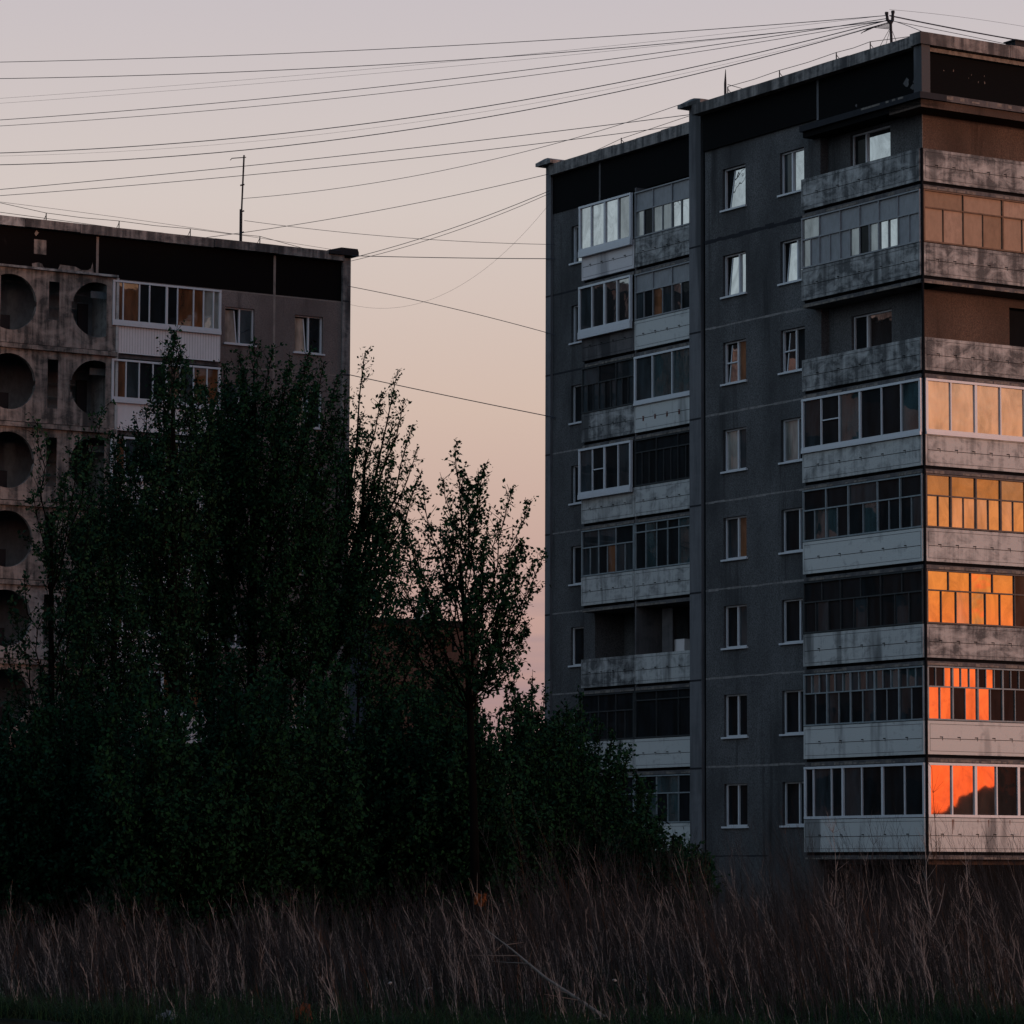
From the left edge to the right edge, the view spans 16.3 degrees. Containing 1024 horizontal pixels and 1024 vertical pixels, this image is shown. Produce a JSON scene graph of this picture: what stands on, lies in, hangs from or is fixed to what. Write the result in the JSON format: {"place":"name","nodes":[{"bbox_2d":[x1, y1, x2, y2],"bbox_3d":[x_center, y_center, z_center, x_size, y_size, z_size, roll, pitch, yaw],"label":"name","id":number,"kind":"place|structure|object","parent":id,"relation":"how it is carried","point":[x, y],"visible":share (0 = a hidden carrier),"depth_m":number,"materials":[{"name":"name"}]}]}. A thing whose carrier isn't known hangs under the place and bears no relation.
{"place":"outdoors","nodes":[
{"label":"outdoors","id":0,"kind":"place"},
{"bbox_2d":[347,611,481,880],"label":"building","id":1,"kind":"structure","parent":0,"point":[451,653],"depth_m":216.98,"materials":[{"name":"concrete"}]},
{"bbox_2d":[436,634,452,651],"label":"window","id":2,"kind":"structure","parent":1,"relation":"in","point":[450,648],"depth_m":218.37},
{"bbox_2d":[353,661,477,771],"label":"tree","id":3,"kind":"object","parent":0,"point":[427,693],"visible":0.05,"depth_m":96.60,"materials":[{"name":"green plant"}]},
{"bbox_2d":[0,924,1023,1023],"bbox_3d":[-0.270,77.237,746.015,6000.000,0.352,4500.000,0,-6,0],"label":"ground","id":4,"kind":"structure","parent":0,"point":[16,1021],"depth_m":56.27,"materials":[{"name":"plant"}]},
{"bbox_2d":[0,398,119,957],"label":"tree","id":5,"kind":"object","parent":4,"relation":"on","point":[47,554],"visible":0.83,"depth_m":77.88,"materials":[{"name":"green plant"}]},
{"bbox_2d":[18,677,146,955],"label":"shrub","id":6,"kind":"object","parent":4,"relation":"on","point":[85,730],"visible":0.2,"depth_m":75.03,"materials":[{"name":"green plant"}]},
{"bbox_2d":[32,428,185,945],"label":"tree","id":7,"kind":"object","parent":4,"relation":"on","point":[98,656],"visible":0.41,"depth_m":83.67,"materials":[{"name":"green plant"}]},
{"bbox_2d":[68,664,248,965],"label":"shrub","id":8,"kind":"object","parent":4,"relation":"on","point":[161,845],"visible":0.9,"depth_m":70.63,"materials":[{"name":"green plant"}]},
{"bbox_2d":[90,319,233,960],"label":"tree","id":9,"kind":"object","parent":4,"relation":"on","point":[161,476],"visible":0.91,"depth_m":80.11,"materials":[{"name":"green plant"}]},
{"bbox_2d":[156,1009,180,1021],"bbox_3d":[-4.584,6.748,47.557,0.356,0.294,0.310,-1,-6,16],"label":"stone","id":10,"kind":"object","parent":4,"relation":"on","point":[169,1012],"visible":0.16,"depth_m":47.49,"materials":[{"name":"grey stone"}]},
{"bbox_2d":[0,203,358,929],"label":"apartment building","id":11,"kind":"structure","parent":4,"relation":"on","point":[88,313],"depth_m":129.74,"materials":[{"name":"concrete"}]},
{"bbox_2d":[3,202,338,250],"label":"overhead cable","id":12,"kind":"object","parent":11,"relation":"attached to","point":[169,224],"visible":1,"depth_m":131.16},
{"bbox_2d":[222,610,246,648],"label":"window","id":13,"kind":"structure","parent":11,"relation":"in","point":[237,644],"depth_m":131.48,"materials":[{"name":"white plastic"}]},
{"bbox_2d":[230,155,245,240],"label":"antenna mast","id":14,"kind":"object","parent":11,"relation":"on","point":[240,215],"visible":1,"depth_m":133.63,"materials":[{"name":"metal"}]},
{"bbox_2d":[0,126,672,195],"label":"overhead cable","id":15,"kind":"object","parent":14,"relation":"attached to","point":[343,165],"visible":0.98,"depth_m":130.43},
{"bbox_2d":[0,114,688,189],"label":"overhead cable","id":16,"kind":"object","parent":14,"relation":"attached to","point":[353,154],"visible":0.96,"depth_m":130.17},
{"bbox_2d":[244,220,554,244],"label":"overhead cable","id":17,"kind":"object","parent":14,"relation":"attached to","point":[400,237],"visible":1,"depth_m":129.49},
{"bbox_2d":[242,104,679,198],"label":"overhead cable","id":18,"kind":"object","parent":14,"relation":"attached to","point":[470,164],"visible":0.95,"depth_m":125.47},
{"bbox_2d":[225,382,252,419],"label":"window","id":19,"kind":"structure","parent":11,"relation":"in","point":[226,382],"depth_m":132.35,"materials":[{"name":"white plastic"}]},
{"bbox_2d":[223,307,256,346],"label":"window","id":20,"kind":"structure","parent":11,"relation":"in","point":[239,321],"depth_m":132.64,"materials":[{"name":"white plastic"}]},
{"bbox_2d":[291,692,309,727],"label":"window","id":21,"kind":"structure","parent":11,"relation":"in","point":[291,692],"depth_m":132.61,"materials":[{"name":"white plastic"}]},
{"bbox_2d":[296,390,320,429],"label":"window","id":22,"kind":"structure","parent":11,"relation":"in","point":[316,427],"depth_m":134.04,"materials":[{"name":"white plastic"}]},
{"bbox_2d":[293,315,324,355],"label":"window","id":23,"kind":"structure","parent":11,"relation":"in","point":[308,329],"depth_m":134.21,"materials":[{"name":"white plastic"}]},
{"bbox_2d":[354,202,550,307],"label":"overhead cable","id":24,"kind":"object","parent":11,"relation":"attached to","point":[474,276],"visible":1,"depth_m":128.88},
{"bbox_2d":[177,382,258,955],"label":"tree","id":25,"kind":"object","parent":4,"relation":"on","point":[216,556],"visible":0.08,"depth_m":88.31,"materials":[{"name":"green plant"}]},
{"bbox_2d":[156,639,324,965],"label":"shrub","id":26,"kind":"object","parent":4,"relation":"on","point":[263,756],"visible":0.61,"depth_m":72.98,"materials":[{"name":"green plant"}]},
{"bbox_2d":[159,336,354,940],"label":"tree","id":27,"kind":"object","parent":4,"relation":"on","point":[242,467],"visible":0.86,"depth_m":83.83,"materials":[{"name":"green plant"}]},
{"bbox_2d":[293,1003,312,1023],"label":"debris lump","id":28,"kind":"object","parent":4,"relation":"on","point":[296,1013],"visible":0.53,"depth_m":47.49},
{"bbox_2d":[239,652,395,958],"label":"shrub","id":29,"kind":"object","parent":4,"relation":"on","point":[338,862],"visible":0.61,"depth_m":76.97,"materials":[{"name":"green plant"}]},
{"bbox_2d":[274,346,425,944],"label":"tree","id":30,"kind":"object","parent":4,"relation":"on","point":[368,526],"visible":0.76,"depth_m":93.18,"materials":[{"name":"green plant"}]},
{"bbox_2d":[307,639,440,957],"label":"shrub","id":31,"kind":"object","parent":4,"relation":"on","point":[377,719],"visible":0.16,"depth_m":81.02,"materials":[{"name":"green plant"}]},
{"bbox_2d":[339,540,443,951],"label":"tree","id":32,"kind":"object","parent":4,"relation":"on","point":[366,639],"visible":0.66,"depth_m":89.98,"materials":[{"name":"green plant"}]},
{"bbox_2d":[358,667,508,963],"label":"shrub","id":33,"kind":"object","parent":4,"relation":"on","point":[411,845],"visible":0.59,"depth_m":78.81,"materials":[{"name":"green plant"}]},
{"bbox_2d":[368,437,550,966],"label":"tree","id":34,"kind":"object","parent":4,"relation":"on","point":[474,640],"visible":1,"depth_m":69.78,"materials":[{"name":"green plant"}]},
{"bbox_2d":[417,690,532,954],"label":"shrub","id":35,"kind":"object","parent":4,"relation":"on","point":[496,786],"visible":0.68,"depth_m":78.41,"materials":[{"name":"green plant"}]},
{"bbox_2d":[0,790,1023,1023],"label":"dry weeds","id":36,"kind":"object","parent":4,"relation":"on","point":[638,950],"visible":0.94,"depth_m":55.85,"materials":[{"name":"brown plant"}]},
{"bbox_2d":[474,893,486,906],"bbox_3d":[-0.510,6.238,57.665,0.218,0.228,0.060,0,-6,0],"label":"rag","id":37,"kind":"object","parent":36,"relation":"on","point":[480,899],"visible":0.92,"depth_m":57.66,"materials":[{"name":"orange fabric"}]},
{"bbox_2d":[473,697,564,950],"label":"shrub","id":38,"kind":"object","parent":4,"relation":"on","point":[525,731],"visible":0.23,"depth_m":82.54,"materials":[{"name":"green plant"}]},
{"bbox_2d":[473,930,606,1021],"bbox_3d":[0.382,6.247,48.025,0.923,1.257,2.797,5,-7,-37],"label":"fallen branch","id":39,"kind":"object","parent":4,"relation":"on","point":[590,1007],"visible":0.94,"depth_m":47.81,"materials":[{"name":"brown wood"}]},
{"bbox_2d":[496,668,584,948],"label":"shrub","id":40,"kind":"object","parent":4,"relation":"on","point":[517,701],"visible":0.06,"depth_m":86.36,"materials":[{"name":"green plant"}]},
{"bbox_2d":[525,710,623,949],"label":"shrub","id":41,"kind":"object","parent":4,"relation":"on","point":[560,806],"visible":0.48,"depth_m":84.47,"materials":[{"name":"green plant"}]},
{"bbox_2d":[547,684,632,942],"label":"shrub","id":42,"kind":"object","parent":4,"relation":"on","point":[610,753],"visible":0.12,"depth_m":90.68,"materials":[{"name":"green plant"}]},
{"bbox_2d":[583,743,672,943],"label":"shrub","id":43,"kind":"object","parent":4,"relation":"on","point":[614,810],"visible":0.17,"depth_m":88.72,"materials":[{"name":"green plant"}]},
{"bbox_2d":[590,803,684,943],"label":"shrub","id":44,"kind":"object","parent":4,"relation":"on","point":[635,830],"visible":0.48,"depth_m":84.36,"materials":[{"name":"green plant"}]},
{"bbox_2d":[626,827,730,956],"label":"shrub","id":45,"kind":"object","parent":4,"relation":"on","point":[684,850],"visible":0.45,"depth_m":83.04,"materials":[{"name":"green plant"}]},
{"bbox_2d":[535,31,1023,941],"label":"apartment building","id":46,"kind":"structure","parent":4,"relation":"on","point":[785,445],"depth_m":109.76,"materials":[{"name":"concrete"}]},
{"bbox_2d":[207,174,547,237],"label":"overhead cable","id":47,"kind":"object","parent":46,"relation":"attached to","point":[382,209],"visible":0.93,"depth_m":129.89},
{"bbox_2d":[350,190,549,258],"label":"overhead cable","id":48,"kind":"object","parent":46,"relation":"attached to","point":[453,227],"visible":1,"depth_m":129.95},
{"bbox_2d":[347,374,554,417],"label":"overhead cable","id":49,"kind":"object","parent":46,"relation":"attached to","point":[452,396],"visible":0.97,"depth_m":129.72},
{"bbox_2d":[352,193,549,260],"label":"overhead cable","id":50,"kind":"object","parent":46,"relation":"attached to","point":[453,231],"visible":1,"depth_m":130.07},
{"bbox_2d":[348,286,554,334],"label":"overhead cable","id":51,"kind":"object","parent":46,"relation":"attached to","point":[453,308],"visible":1,"depth_m":129.85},
{"bbox_2d":[352,255,554,258],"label":"overhead cable","id":52,"kind":"object","parent":46,"relation":"attached to","point":[454,257],"visible":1,"depth_m":129.16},
{"bbox_2d":[568,466,580,505],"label":"window","id":53,"kind":"structure","parent":46,"relation":"in","point":[575,468],"depth_m":123.97,"materials":[{"name":"white plastic"}]},
{"bbox_2d":[568,546,581,585],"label":"window","id":54,"kind":"structure","parent":46,"relation":"in","point":[577,577],"depth_m":123.61,"materials":[{"name":"white plastic"}]},
{"bbox_2d":[568,385,581,424],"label":"window","id":55,"kind":"structure","parent":46,"relation":"in","point":[577,389],"depth_m":124.15,"materials":[{"name":"white plastic"}]},
{"bbox_2d":[568,305,581,344],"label":"window","id":56,"kind":"structure","parent":46,"relation":"in","point":[576,341],"depth_m":124.51,"materials":[{"name":"white plastic"}]},
{"bbox_2d":[569,226,581,265],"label":"window","id":57,"kind":"structure","parent":46,"relation":"in","point":[577,260],"depth_m":124.79,"materials":[{"name":"white plastic"}]},
{"bbox_2d":[568,627,583,667],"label":"window","id":58,"kind":"structure","parent":46,"relation":"in","point":[578,632],"depth_m":123.27,"materials":[{"name":"black glass"}]},
{"bbox_2d":[720,339,746,386],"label":"window","id":59,"kind":"structure","parent":46,"relation":"in","point":[737,352],"depth_m":113.62,"materials":[{"name":"white plastic"}]},
{"bbox_2d":[720,251,746,299],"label":"window","id":60,"kind":"structure","parent":46,"relation":"in","point":[737,265],"depth_m":113.93,"materials":[{"name":"white plastic"}]},
{"bbox_2d":[720,165,746,212],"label":"window","id":61,"kind":"structure","parent":46,"relation":"in","point":[737,199],"depth_m":114.23,"materials":[{"name":"glass"}]},
{"bbox_2d":[720,516,747,561],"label":"window","id":62,"kind":"structure","parent":46,"relation":"in","point":[736,527],"depth_m":113.10,"materials":[{"name":"black glass"}]},
{"bbox_2d":[720,427,747,473],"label":"window","id":63,"kind":"structure","parent":46,"relation":"in","point":[735,438],"depth_m":113.37,"materials":[{"name":"grey glass"}]},
{"bbox_2d":[721,694,747,738],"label":"window","id":64,"kind":"structure","parent":46,"relation":"in","point":[736,704],"depth_m":112.54,"materials":[{"name":"white plastic"}]},
{"bbox_2d":[721,604,747,649],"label":"window","id":65,"kind":"structure","parent":46,"relation":"in","point":[736,616],"depth_m":112.79,"materials":[{"name":"black glass"}]},
{"bbox_2d":[721,783,748,827],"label":"window","id":66,"kind":"structure","parent":46,"relation":"in","point":[736,793],"depth_m":112.24,"materials":[{"name":"white plastic"}]},
{"bbox_2d":[778,417,801,464],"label":"window","id":67,"kind":"structure","parent":46,"relation":"in","point":[792,427],"depth_m":110.85,"materials":[{"name":"grey glass"}]},
{"bbox_2d":[777,238,802,285],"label":"window","id":68,"kind":"structure","parent":46,"relation":"in","point":[794,269],"depth_m":111.40,"materials":[{"name":"glass"}]},
{"bbox_2d":[777,148,803,197],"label":"window","id":69,"kind":"structure","parent":46,"relation":"in","point":[793,161],"depth_m":111.59,"materials":[{"name":"glass"}]},
{"bbox_2d":[778,508,804,554],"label":"window","id":70,"kind":"structure","parent":46,"relation":"in","point":[793,518],"depth_m":110.56,"materials":[{"name":"white plastic"}]},
{"bbox_2d":[778,327,804,374],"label":"window","id":71,"kind":"structure","parent":46,"relation":"in","point":[795,351],"depth_m":111.04,"materials":[{"name":"white plastic"}]},
{"bbox_2d":[779,598,804,644],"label":"window","id":72,"kind":"structure","parent":46,"relation":"in","point":[793,609],"depth_m":110.29,"materials":[{"name":"white plastic"}]},
{"bbox_2d":[779,782,806,827],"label":"window","id":73,"kind":"structure","parent":46,"relation":"in","point":[797,798],"depth_m":109.72,"materials":[{"name":"black glass"}]},
{"bbox_2d":[779,690,806,735],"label":"window","id":74,"kind":"structure","parent":46,"relation":"in","point":[794,715],"depth_m":109.99,"materials":[{"name":"black glass"}]},
{"bbox_2d":[853,125,889,165],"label":"window","id":75,"kind":"structure","parent":46,"relation":"in","point":[871,145],"depth_m":108.79,"materials":[{"name":"white plastic"}]},
{"bbox_2d":[854,309,891,349],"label":"window","id":76,"kind":"structure","parent":46,"relation":"in","point":[872,329],"depth_m":108.21,"materials":[{"name":"white plastic"}]},
{"bbox_2d":[861,10,895,45],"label":"cable mast","id":77,"kind":"object","parent":46,"relation":"attached to","point":[890,22],"visible":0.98,"depth_m":108.35,"materials":[{"name":"metal"}]},
{"bbox_2d":[10,32,784,102],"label":"overhead cable","id":78,"kind":"object","parent":77,"relation":"attached to","point":[406,70],"visible":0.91,"depth_m":131.67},
{"bbox_2d":[11,17,868,97],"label":"overhead cable","id":79,"kind":"object","parent":77,"relation":"attached to","point":[463,60],"visible":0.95,"depth_m":129.02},
{"bbox_2d":[2,22,880,152],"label":"overhead cable","id":80,"kind":"object","parent":77,"relation":"attached to","point":[450,111],"visible":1,"depth_m":117.61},
{"bbox_2d":[0,21,883,78],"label":"overhead cable","id":81,"kind":"object","parent":77,"relation":"attached to","point":[449,60],"visible":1,"depth_m":118.77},
{"bbox_2d":[0,22,887,164],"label":"overhead cable","id":82,"kind":"object","parent":77,"relation":"attached to","point":[452,122],"visible":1,"depth_m":117.55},
{"bbox_2d":[2,18,885,119],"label":"overhead cable","id":83,"kind":"object","parent":77,"relation":"attached to","point":[452,78],"visible":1,"depth_m":118.63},
{"bbox_2d":[4,20,885,125],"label":"overhead cable","id":84,"kind":"object","parent":77,"relation":"attached to","point":[457,84],"visible":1,"depth_m":118.36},
{"bbox_2d":[18,25,876,155],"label":"overhead cable","id":85,"kind":"object","parent":77,"relation":"attached to","point":[454,116],"visible":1,"depth_m":117.63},
{"bbox_2d":[14,15,885,61],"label":"overhead cable","id":86,"kind":"object","parent":77,"relation":"attached to","point":[455,45],"visible":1,"depth_m":118.69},
{"bbox_2d":[893,21,1002,43],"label":"overhead cable","id":87,"kind":"object","parent":77,"relation":"attached to","point":[947,31],"visible":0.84,"depth_m":108.95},
{"bbox_2d":[889,15,1012,39],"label":"overhead cable","id":88,"kind":"object","parent":77,"relation":"attached to","point":[953,28],"visible":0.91,"depth_m":109.00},
{"bbox_2d":[889,9,1023,26],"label":"overhead cable","id":89,"kind":"object","parent":77,"relation":"attached to","point":[956,16],"visible":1,"depth_m":116.31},
{"bbox_2d":[824,814,848,946],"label":"sapling","id":90,"kind":"object","parent":4,"relation":"on","point":[832,828],"visible":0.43,"depth_m":65.65,"materials":[{"name":"brown plant"}]},
{"bbox_2d":[858,813,884,937],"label":"sapling","id":91,"kind":"object","parent":4,"relation":"on","point":[872,869],"visible":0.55,"depth_m":71.64,"materials":[{"name":"brown plant"}]},
{"bbox_2d":[904,832,962,974],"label":"sapling","id":92,"kind":"object","parent":4,"relation":"on","point":[930,913],"visible":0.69,"depth_m":65.62,"materials":[{"name":"brown plant"}]},
{"bbox_2d":[923,763,946,923],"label":"sapling","id":93,"kind":"object","parent":4,"relation":"on","point":[935,835],"visible":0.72,"depth_m":73.72,"materials":[{"name":"brown plant"}]},
{"bbox_2d":[959,835,977,940],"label":"sapling","id":94,"kind":"object","parent":4,"relation":"on","point":[966,888],"visible":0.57,"depth_m":69.62,"materials":[{"name":"brown plant"}]},
{"bbox_2d":[0,0,1023,762],"label":"sky","id":95,"kind":"structure","parent":0,"point":[440,349],"materials":[{"name":"pink"}]}
]}

